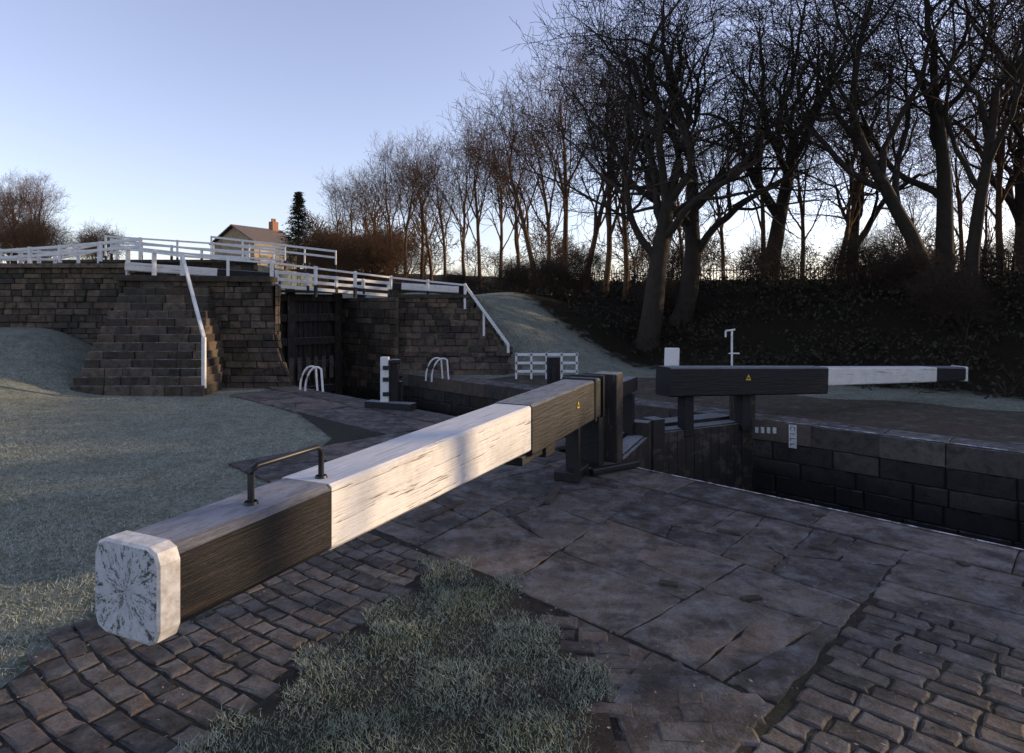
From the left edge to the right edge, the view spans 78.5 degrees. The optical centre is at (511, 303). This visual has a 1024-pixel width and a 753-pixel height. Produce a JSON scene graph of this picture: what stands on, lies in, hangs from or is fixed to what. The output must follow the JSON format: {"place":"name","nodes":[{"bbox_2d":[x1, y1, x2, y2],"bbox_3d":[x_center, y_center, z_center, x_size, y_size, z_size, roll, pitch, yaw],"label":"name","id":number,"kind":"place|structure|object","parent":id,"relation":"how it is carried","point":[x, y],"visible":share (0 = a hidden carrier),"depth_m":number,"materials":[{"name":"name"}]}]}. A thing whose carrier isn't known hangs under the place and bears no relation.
{"place":"outdoors","nodes":[
{"label":"outdoors","id":0,"kind":"place"},
{"bbox_2d":[258,265,481,301],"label":"terrace","id":1,"kind":"structure","parent":0,"point":[261,268],"depth_m":27.06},
{"bbox_2d":[0,211,87,261],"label":"bare shrub","id":2,"kind":"object","parent":1,"relation":"on","point":[64,239],"visible":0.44,"depth_m":36.31,"materials":[{"name":"brown plant"}]},
{"bbox_2d":[0,243,118,262],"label":"white railing","id":3,"kind":"object","parent":1,"relation":"on","point":[39,259],"visible":0.29,"depth_m":18.49,"materials":[{"name":"paint"}]},
{"bbox_2d":[64,218,132,259],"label":"bare shrub","id":4,"kind":"object","parent":1,"relation":"on","point":[95,237],"visible":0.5,"depth_m":35.23,"materials":[{"name":"brown plant"}]},
{"bbox_2d":[32,260,260,275],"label":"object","id":5,"kind":"structure","parent":1,"relation":"on","point":[237,265],"depth_m":21.98,"materials":[{"name":"stone"}]},
{"bbox_2d":[110,238,247,259],"bbox_3d":[-11.800,-1.850,22.200,4.860,0.900,0.084,0,0,0],"label":"white railing","id":6,"kind":"object","parent":5,"relation":"on","point":[171,251],"visible":0.73,"depth_m":22.18,"materials":[{"name":"paint"}]},
{"bbox_2d":[104,235,285,269],"bbox_3d":[-13.250,-2.125,26.200,7.560,1.450,0.084,0,0,0],"label":"white railing","id":7,"kind":"object","parent":1,"relation":"on","point":[177,249],"visible":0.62,"depth_m":26.18,"materials":[{"name":"paint"}]},
{"bbox_2d":[124,262,274,276],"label":"beam","id":8,"kind":"structure","parent":1,"relation":"on","point":[162,268],"depth_m":14.93,"materials":[{"name":"white paint"}]},
{"bbox_2d":[210,236,336,273],"bbox_3d":[-11.500,-2.325,30.200,6.060,1.850,0.083,0,0,0],"label":"white railing","id":9,"kind":"object","parent":1,"relation":"on","point":[285,245],"visible":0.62,"depth_m":30.18,"materials":[{"name":"paint"}]},
{"bbox_2d":[125,247,465,296],"bbox_3d":[-5.107,-0.750,15.596,8.222,1.200,1.657,0,0,-19],"label":"white railing","id":10,"kind":"object","parent":1,"relation":"on","point":[154,260],"visible":0.69,"depth_m":14.98,"materials":[{"name":"paint"}]},
{"bbox_2d":[275,270,388,296],"bbox_3d":[-4.600,-0.495,16.400,3.243,0.630,0.084,0,0,-44],"label":"white railing","id":11,"kind":"object","parent":1,"relation":"on","point":[307,281],"visible":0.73,"depth_m":16.28,"materials":[{"name":"paint"}]},
{"bbox_2d":[361,282,458,292],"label":"beam","id":12,"kind":"structure","parent":1,"relation":"on","point":[422,287],"depth_m":18.19,"materials":[{"name":"white paint"}]},
{"bbox_2d":[0,269,1023,688],"bbox_3d":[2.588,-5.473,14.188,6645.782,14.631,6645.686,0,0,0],"label":"ground","id":13,"kind":"structure","parent":0,"point":[532,323],"depth_m":12.09,"materials":[{"name":"plant"}]},
{"bbox_2d":[0,173,41,262],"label":"bare tree","id":14,"kind":"object","parent":13,"relation":"on","point":[3,192],"visible":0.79,"depth_m":37.74,"materials":[{"name":"brown plant"}]},
{"bbox_2d":[0,214,62,262],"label":"bare shrub","id":15,"kind":"object","parent":13,"relation":"on","point":[36,237],"visible":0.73,"depth_m":31.87,"materials":[{"name":"brown plant"}]},
{"bbox_2d":[9,168,74,244],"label":"bare tree","id":16,"kind":"object","parent":13,"relation":"on","point":[42,196],"visible":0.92,"depth_m":38.00,"materials":[{"name":"brown plant"}]},
{"bbox_2d":[0,263,292,387],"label":"retaining wall","id":17,"kind":"structure","parent":13,"relation":"on","point":[78,300],"depth_m":14.90,"materials":[{"name":"stone"}]},
{"bbox_2d":[0,237,141,262],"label":"white railing","id":18,"kind":"object","parent":17,"relation":"on","point":[59,253],"visible":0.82,"depth_m":15.14,"materials":[{"name":"paint"}]},
{"bbox_2d":[70,281,223,395],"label":"stone steps","id":19,"kind":"structure","parent":13,"relation":"on","point":[148,343],"depth_m":12.95,"materials":[{"name":"stone"}]},
{"bbox_2d":[180,254,205,388],"bbox_3d":[-6.760,0.300,13.250,0.094,2.800,2.028,0,0,-39],"label":"stair handrail","id":20,"kind":"object","parent":19,"relation":"on","point":[203,345],"visible":0.82,"depth_m":12.70,"materials":[{"name":"metal"}]},
{"bbox_2d":[214,227,296,268],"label":"walls","id":21,"kind":"structure","parent":13,"relation":"on","point":[233,232],"depth_m":59.75,"materials":[{"name":"stone"}]},
{"bbox_2d":[209,224,300,244],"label":"roof","id":22,"kind":"structure","parent":21,"relation":"on","point":[261,234],"depth_m":60.39,"materials":[{"name":"tile"}]},
{"bbox_2d":[267,191,314,268],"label":"conifer tree","id":23,"kind":"object","parent":13,"relation":"on","point":[298,204],"visible":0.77,"depth_m":49.75,"materials":[{"name":"green plant"}]},
{"bbox_2d":[286,223,360,280],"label":"bare shrub","id":24,"kind":"object","parent":13,"relation":"on","point":[331,245],"visible":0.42,"depth_m":38.30,"materials":[{"name":"brown plant"}]},
{"bbox_2d":[293,220,358,277],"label":"bare shrub","id":25,"kind":"object","parent":13,"relation":"on","point":[311,259],"visible":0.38,"depth_m":37.92,"materials":[{"name":"brown plant"}]},
{"bbox_2d":[273,285,397,386],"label":"stone wall","id":26,"kind":"structure","parent":13,"relation":"on","point":[369,332],"depth_m":17.08,"materials":[{"name":"stone"}]},
{"bbox_2d":[279,288,342,394],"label":"lock gate","id":27,"kind":"structure","parent":26,"relation":"attached to","point":[310,327],"depth_m":17.42,"materials":[{"name":"wood"}]},
{"bbox_2d":[316,167,382,239],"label":"bare tree","id":28,"kind":"object","parent":13,"relation":"on","point":[352,205],"visible":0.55,"depth_m":44.68,"materials":[{"name":"brown plant"}]},
{"bbox_2d":[315,230,394,286],"bbox_3d":[-9.573,-2.312,37.150,4.200,4.096,4.662,0,0,-36],"label":"bare shrub","id":29,"kind":"object","parent":13,"relation":"on","point":[343,252],"visible":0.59,"depth_m":36.58,"materials":[{"name":"brown plant"}]},
{"bbox_2d":[324,168,390,238],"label":"bare tree","id":30,"kind":"object","parent":13,"relation":"on","point":[365,220],"visible":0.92,"depth_m":41.65,"materials":[{"name":"brown plant"}]},
{"bbox_2d":[133,377,600,623],"bbox_3d":[-0.240,1.021,4.506,0.350,0.418,5.150,0,0,24],"label":"beam timber","id":31,"kind":"object","parent":13,"relation":"on","point":[229,548],"visible":0.87,"depth_m":3.00,"materials":[{"name":"wood"}]},
{"bbox_2d":[95,444,326,645],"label":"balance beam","id":32,"kind":"structure","parent":31,"relation":"attached to","point":[137,587],"depth_m":2.10,"materials":[{"name":"white paint"}]},
{"bbox_2d":[562,374,604,421],"bbox_3d":[0.780,1.020,6.816,0.372,0.450,0.360,0,0,24],"label":"iron strap","id":33,"kind":"object","parent":31,"relation":"attached to","point":[590,377],"visible":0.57,"depth_m":6.86,"materials":[{"name":"metal"}]},
{"bbox_2d":[335,164,398,232],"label":"bare tree","id":34,"kind":"object","parent":13,"relation":"on","point":[381,203],"visible":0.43,"depth_m":44.40,"materials":[{"name":"brown plant"}]},
{"bbox_2d":[330,234,408,283],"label":"bare shrub","id":35,"kind":"object","parent":13,"relation":"on","point":[361,259],"visible":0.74,"depth_m":36.30,"materials":[{"name":"brown plant"}]},
{"bbox_2d":[342,225,408,281],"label":"bare shrub","id":36,"kind":"object","parent":13,"relation":"on","point":[374,252],"visible":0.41,"depth_m":36.84,"materials":[{"name":"brown plant"}]},
{"bbox_2d":[351,130,418,240],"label":"bare tree","id":37,"kind":"object","parent":13,"relation":"on","point":[385,194],"visible":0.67,"depth_m":41.48,"materials":[{"name":"brown plant"}]},
{"bbox_2d":[360,219,419,276],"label":"bare shrub","id":38,"kind":"object","parent":13,"relation":"on","point":[393,239],"visible":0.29,"depth_m":40.71,"materials":[{"name":"brown plant"}]},
{"bbox_2d":[367,238,423,283],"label":"bare shrub","id":39,"kind":"object","parent":13,"relation":"on","point":[399,255],"visible":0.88,"depth_m":36.65,"materials":[{"name":"brown plant"}]},
{"bbox_2d":[375,128,452,277],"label":"bare tree","id":40,"kind":"object","parent":13,"relation":"on","point":[401,212],"visible":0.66,"depth_m":39.94,"materials":[{"name":"brown plant"}]},
{"bbox_2d":[384,225,452,277],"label":"bare shrub","id":41,"kind":"object","parent":13,"relation":"on","point":[416,246],"visible":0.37,"depth_m":43.54,"materials":[{"name":"brown plant"}]},
{"bbox_2d":[382,152,459,280],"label":"bare tree","id":42,"kind":"object","parent":13,"relation":"on","point":[425,227],"visible":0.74,"depth_m":38.35,"materials":[{"name":"brown plant"}]},
{"bbox_2d":[379,122,462,279],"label":"bare tree","id":43,"kind":"object","parent":13,"relation":"on","point":[422,258],"visible":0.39,"depth_m":40.72,"materials":[{"name":"brown plant"}]},
{"bbox_2d":[401,133,479,284],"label":"bare tree","id":44,"kind":"object","parent":13,"relation":"on","point":[440,213],"visible":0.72,"depth_m":37.73,"materials":[{"name":"brown plant"}]},
{"bbox_2d":[400,126,494,283],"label":"bare tree","id":45,"kind":"object","parent":13,"relation":"on","point":[463,234],"visible":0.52,"depth_m":37.38,"materials":[{"name":"brown plant"}]},
{"bbox_2d":[387,294,521,377],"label":"retaining wall","id":46,"kind":"structure","parent":13,"relation":"on","point":[449,327],"depth_m":16.61,"materials":[{"name":"stone"}]},
{"bbox_2d":[425,92,519,288],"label":"bare tree","id":47,"kind":"object","parent":13,"relation":"on","point":[477,211],"visible":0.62,"depth_m":34.90,"materials":[{"name":"brown plant"}]},
{"bbox_2d":[430,66,580,274],"bbox_3d":[0.088,-5.929,31.376,7.081,11.236,6.696,0,0,18],"label":"bare tree","id":48,"kind":"object","parent":13,"relation":"on","point":[525,227],"visible":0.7,"depth_m":30.93,"materials":[{"name":"brown plant"}]},
{"bbox_2d":[456,114,554,284],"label":"bare tree","id":49,"kind":"object","parent":13,"relation":"on","point":[500,217],"visible":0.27,"depth_m":36.65,"materials":[{"name":"brown plant"}]},
{"bbox_2d":[456,123,560,263],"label":"bare tree","id":50,"kind":"object","parent":13,"relation":"on","point":[516,226],"visible":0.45,"depth_m":34.53,"materials":[{"name":"brown plant"}]},
{"bbox_2d":[489,262,532,291],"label":"bare shrub","id":51,"kind":"object","parent":13,"relation":"on","point":[512,276],"visible":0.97,"depth_m":24.18,"materials":[{"name":"plant"}]},
{"bbox_2d":[0,483,1023,752],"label":"cobbled setts","id":52,"kind":"structure","parent":13,"relation":"on","point":[816,707],"depth_m":3.01,"materials":[{"name":"stone"}]},
{"bbox_2d":[481,74,590,281],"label":"bare tree","id":53,"kind":"object","parent":13,"relation":"on","point":[548,217],"visible":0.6,"depth_m":29.80,"materials":[{"name":"brown plant"}]},
{"bbox_2d":[524,251,572,294],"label":"bare shrub","id":54,"kind":"object","parent":13,"relation":"on","point":[546,274],"visible":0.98,"depth_m":22.91,"materials":[{"name":"plant"}]},
{"bbox_2d":[491,9,621,287],"bbox_3d":[2.660,-6.978,32.171,8.054,13.472,8.517,0,0,-2],"label":"bare tree","id":55,"kind":"object","parent":13,"relation":"on","point":[565,235],"visible":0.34,"depth_m":30.93,"materials":[{"name":"brown plant"}]},
{"bbox_2d":[556,263,593,296],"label":"bare shrub","id":56,"kind":"object","parent":13,"relation":"on","point":[578,274],"visible":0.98,"depth_m":23.11,"materials":[{"name":"plant"}]},
{"bbox_2d":[562,242,620,290],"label":"bare shrub","id":57,"kind":"object","parent":13,"relation":"on","point":[598,266],"visible":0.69,"depth_m":27.00,"materials":[{"name":"plant"}]},
{"bbox_2d":[540,45,683,292],"bbox_3d":[4.280,-5.529,27.026,6.887,10.928,6.512,0,0,12],"label":"bare tree","id":58,"kind":"object","parent":13,"relation":"on","point":[597,223],"visible":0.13,"depth_m":27.16,"materials":[{"name":"brown plant"}]},
{"bbox_2d":[228,390,1023,752],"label":"stone slab paving","id":59,"kind":"structure","parent":13,"relation":"on","point":[812,592],"depth_m":4.15,"materials":[{"name":"grey stone"}]},
{"bbox_2d":[0,450,1023,752],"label":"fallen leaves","id":60,"kind":"object","parent":59,"relation":"on","point":[514,606],"visible":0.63,"depth_m":3.35,"materials":[{"name":"brown plant"}]},
{"bbox_2d":[558,26,693,301],"bbox_3d":[4.058,-5.077,24.314,6.392,10.692,6.759,0,0,32],"label":"bare tree","id":61,"kind":"object","parent":13,"relation":"on","point":[624,234],"visible":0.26,"depth_m":24.57,"materials":[{"name":"brown plant"}]},
{"bbox_2d":[544,15,708,297],"bbox_3d":[4.588,-5.772,26.071,6.429,11.800,6.191,0,0,-44],"label":"bare tree","id":62,"kind":"object","parent":13,"relation":"on","point":[610,225],"visible":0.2,"depth_m":25.53,"materials":[{"name":"brown plant"}]},
{"bbox_2d":[288,195,1012,279],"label":"distant trees","id":63,"kind":"object","parent":13,"relation":"on","point":[640,252],"visible":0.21,"depth_m":57.65,"materials":[{"name":"brown plant"}]},
{"bbox_2d":[620,268,691,324],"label":"bare shrub","id":64,"kind":"object","parent":13,"relation":"on","point":[668,290],"visible":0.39,"depth_m":21.71,"materials":[{"name":"plant"}]},
{"bbox_2d":[641,234,718,298],"bbox_3d":[6.423,-1.240,24.155,3.165,2.781,2.852,0,0,4],"label":"bare shrub","id":65,"kind":"object","parent":13,"relation":"on","point":[678,261],"visible":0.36,"depth_m":23.97,"materials":[{"name":"plant"}]},
{"bbox_2d":[462,0,911,349],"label":"bare tree","id":66,"kind":"object","parent":13,"relation":"on","point":[650,325],"visible":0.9,"depth_m":19.55,"materials":[{"name":"brown plant"}]},
{"bbox_2d":[394,209,1023,399],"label":"bramble undergrowth","id":67,"kind":"object","parent":13,"relation":"on","point":[995,275],"visible":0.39,"depth_m":18.77,"materials":[{"name":"brown plant"}]},
{"bbox_2d":[509,0,914,325],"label":"bare tree","id":68,"kind":"object","parent":13,"relation":"on","point":[689,285],"visible":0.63,"depth_m":20.80,"materials":[{"name":"brown plant"}]},
{"bbox_2d":[681,101,766,277],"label":"bare tree","id":69,"kind":"object","parent":13,"relation":"on","point":[721,242],"visible":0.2,"depth_m":29.45,"materials":[{"name":"brown plant"}]},
{"bbox_2d":[485,373,1023,444],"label":"towpath","id":70,"kind":"structure","parent":13,"relation":"on","point":[999,426],"depth_m":10.34,"materials":[{"name":"stone"}]},
{"bbox_2d":[515,353,577,378],"bbox_3d":[0.828,1.490,14.900,1.505,0.620,0.050,0,0,0],"label":"white fence","id":71,"kind":"object","parent":70,"relation":"on","point":[531,371],"visible":0.89,"depth_m":14.88,"materials":[{"name":"paint"}]},
{"bbox_2d":[730,224,811,290],"bbox_3d":[9.012,-1.412,21.840,2.866,2.795,3.181,0,0,24],"label":"bare shrub","id":72,"kind":"object","parent":13,"relation":"on","point":[767,257],"visible":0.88,"depth_m":21.57,"materials":[{"name":"plant"}]},
{"bbox_2d":[693,32,857,257],"bbox_3d":[11.156,-5.875,29.010,6.658,11.136,7.040,0,0,-10],"label":"bare tree","id":73,"kind":"object","parent":13,"relation":"on","point":[762,226],"visible":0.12,"depth_m":28.11,"materials":[{"name":"brown plant"}]},
{"bbox_2d":[576,253,1022,286],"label":"palisade fence","id":74,"kind":"object","parent":13,"relation":"on","point":[723,270],"visible":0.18,"depth_m":23.62,"materials":[{"name":"metal"}]},
{"bbox_2d":[749,94,854,278],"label":"bare tree","id":75,"kind":"object","parent":13,"relation":"on","point":[802,212],"visible":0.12,"depth_m":30.11,"materials":[{"name":"brown plant"}]},
{"bbox_2d":[655,366,965,396],"bbox_3d":[5.310,1.270,10.443,6.856,0.430,0.340,3,-1,-24],"label":"beam timber","id":76,"kind":"object","parent":13,"relation":"on","point":[683,381],"visible":1,"depth_m":9.76,"materials":[{"name":"wood"}]},
{"bbox_2d":[643,0,980,282],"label":"bare tree","id":77,"kind":"object","parent":13,"relation":"on","point":[775,211],"visible":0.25,"depth_m":24.39,"materials":[{"name":"brown plant"}]},
{"bbox_2d":[815,229,891,292],"bbox_3d":[10.810,-1.256,19.745,2.476,2.362,2.596,0,0,27],"label":"bare shrub","id":78,"kind":"object","parent":13,"relation":"on","point":[845,253],"visible":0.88,"depth_m":19.56,"materials":[{"name":"plant"}]},
{"bbox_2d":[686,0,1023,290],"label":"bare tree","id":79,"kind":"object","parent":13,"relation":"on","point":[940,133],"visible":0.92,"depth_m":18.29,"materials":[{"name":"brown plant"}]},
{"bbox_2d":[780,40,952,272],"bbox_3d":[13.245,-4.838,23.498,5.699,9.044,5.389,0,0,17],"label":"bare tree","id":80,"kind":"object","parent":13,"relation":"on","point":[851,208],"visible":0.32,"depth_m":23.56,"materials":[{"name":"brown plant"}]},
{"bbox_2d":[756,30,994,274],"bbox_3d":[16.813,-6.461,30.544,10.988,12.598,9.712,0,0,-16],"label":"bare tree","id":81,"kind":"object","parent":13,"relation":"on","point":[875,213],"visible":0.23,"depth_m":29.86,"materials":[{"name":"brown plant"}]},
{"bbox_2d":[828,215,924,283],"bbox_3d":[11.912,-1.565,20.449,2.777,2.708,3.082,0,0,-12],"label":"bare shrub","id":82,"kind":"object","parent":13,"relation":"on","point":[886,240],"visible":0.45,"depth_m":20.17,"materials":[{"name":"plant"}]},
{"bbox_2d":[857,237,927,296],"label":"bare shrub","id":83,"kind":"object","parent":13,"relation":"on","point":[874,263],"visible":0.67,"depth_m":18.43,"materials":[{"name":"plant"}]},
{"bbox_2d":[866,242,944,297],"bbox_3d":[11.460,-0.847,18.177,2.341,2.057,2.109,0,0,-11],"label":"bare shrub","id":84,"kind":"object","parent":13,"relation":"on","point":[912,264],"visible":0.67,"depth_m":17.95,"materials":[{"name":"plant"}]},
{"bbox_2d":[885,170,961,250],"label":"bare tree","id":85,"kind":"object","parent":13,"relation":"on","point":[919,215],"visible":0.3,"depth_m":36.81,"materials":[{"name":"brown plant"}]},
{"bbox_2d":[869,1,1023,274],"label":"bare tree","id":86,"kind":"object","parent":13,"relation":"on","point":[1012,202],"visible":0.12,"depth_m":27.60,"materials":[{"name":"brown plant"}]},
{"bbox_2d":[892,250,1004,325],"bbox_3d":[11.264,-0.216,16.351,2.747,2.414,2.475,0,0,-16],"label":"bare shrub","id":87,"kind":"object","parent":13,"relation":"on","point":[940,274],"visible":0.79,"depth_m":16.15,"materials":[{"name":"plant"}]},
{"bbox_2d":[892,86,1012,272],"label":"bare tree","id":88,"kind":"object","parent":13,"relation":"on","point":[959,211],"visible":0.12,"depth_m":30.79,"materials":[{"name":"brown plant"}]},
{"bbox_2d":[896,0,1023,225],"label":"bare tree","id":89,"kind":"object","parent":13,"relation":"on","point":[1020,135],"visible":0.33,"depth_m":21.13,"materials":[{"name":"brown plant"}]},
{"bbox_2d":[900,0,1023,269],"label":"bare tree","id":90,"kind":"object","parent":13,"relation":"on","point":[999,199],"visible":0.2,"depth_m":23.64,"materials":[{"name":"brown plant"}]},
{"bbox_2d":[922,277,1012,334],"bbox_3d":[11.361,0.180,15.790,1.809,1.764,2.008,0,0,25],"label":"bare shrub","id":91,"kind":"object","parent":13,"relation":"on","point":[966,303],"visible":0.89,"depth_m":15.61,"materials":[{"name":"plant"}]},
{"bbox_2d":[924,150,1014,269],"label":"bare tree","id":92,"kind":"object","parent":13,"relation":"on","point":[987,229],"visible":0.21,"depth_m":34.65,"materials":[{"name":"brown plant"}]},
{"bbox_2d":[957,231,1022,279],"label":"bare shrub","id":93,"kind":"object","parent":13,"relation":"on","point":[989,248],"visible":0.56,"depth_m":19.44,"materials":[{"name":"plant"}]},
{"bbox_2d":[992,215,1023,276],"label":"bare shrub","id":94,"kind":"object","parent":13,"relation":"on","point":[1019,236],"visible":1,"depth_m":17.46,"materials":[{"name":"plant"}]},
{"bbox_2d":[0,391,1023,752],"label":"earth path","id":95,"kind":"structure","parent":0,"point":[348,433],"depth_m":3.12,"materials":[{"name":"soil"}]},
{"bbox_2d":[173,553,622,752],"bbox_3d":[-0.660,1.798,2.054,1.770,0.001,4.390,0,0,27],"label":"grass patch","id":96,"kind":"object","parent":95,"relation":"on","point":[602,739],"depth_m":2.89,"materials":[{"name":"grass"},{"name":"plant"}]},
{"bbox_2d":[0,0,1023,279],"label":"sky","id":97,"kind":"structure","parent":0,"point":[183,120],"materials":[{"name":"blue"}]},
{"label":"canal water","id":98,"kind":"structure","parent":0,"visible":0},
{"bbox_2d":[342,377,1023,550],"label":"lock chamber wall","id":99,"kind":"structure","parent":98,"relation":"in","point":[982,506],"depth_m":8.52,"materials":[{"name":"stone"}]},
{"bbox_2d":[643,395,754,492],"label":"lock gate","id":100,"kind":"structure","parent":99,"relation":"attached to","point":[716,448],"depth_m":9.38,"materials":[{"name":"wood"}]},
{"bbox_2d":[678,395,750,436],"bbox_3d":[3.057,1.575,9.439,1.222,0.750,0.665,0,0,0],"label":"beam support","id":101,"kind":"object","parent":100,"relation":"attached to","point":[686,413],"visible":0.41,"depth_m":9.22,"materials":[{"name":"wood"}]},
{"bbox_2d":[399,373,1023,478],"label":"coping stones","id":102,"kind":"object","parent":99,"relation":"on","point":[1004,463],"visible":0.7,"depth_m":8.80,"materials":[{"name":"stone"}]},
{"bbox_3d":[3.428,3.550,5.205,21.418,2.900,21.607,0,0,0],"label":"lock chamber wall","id":103,"kind":"object","parent":98,"relation":"in","visible":0},
{"bbox_2d":[554,371,650,483],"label":"lock gate","id":104,"kind":"structure","parent":103,"relation":"attached to","point":[618,434],"depth_m":7.06,"materials":[{"name":"wood"}]},
{"bbox_2d":[264,385,1023,577],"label":"coping stones","id":105,"kind":"object","parent":103,"relation":"on","point":[997,558],"visible":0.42,"depth_m":5.35,"materials":[{"name":"stone"}]},
{"bbox_2d":[365,357,415,410],"bbox_3d":[-2.043,1.360,10.754,0.919,0.880,0.370,0,0,22],"label":"paddle gear","id":106,"kind":"object","parent":105,"relation":"on","point":[391,391],"visible":1,"depth_m":10.69,"materials":[{"name":"white paint"}]},
{"bbox_2d":[635,467,1023,549],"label":"painted edge line","id":107,"kind":"object","parent":105,"relation":"on","point":[842,511],"depth_m":5.34,"materials":[{"name":"paint"}]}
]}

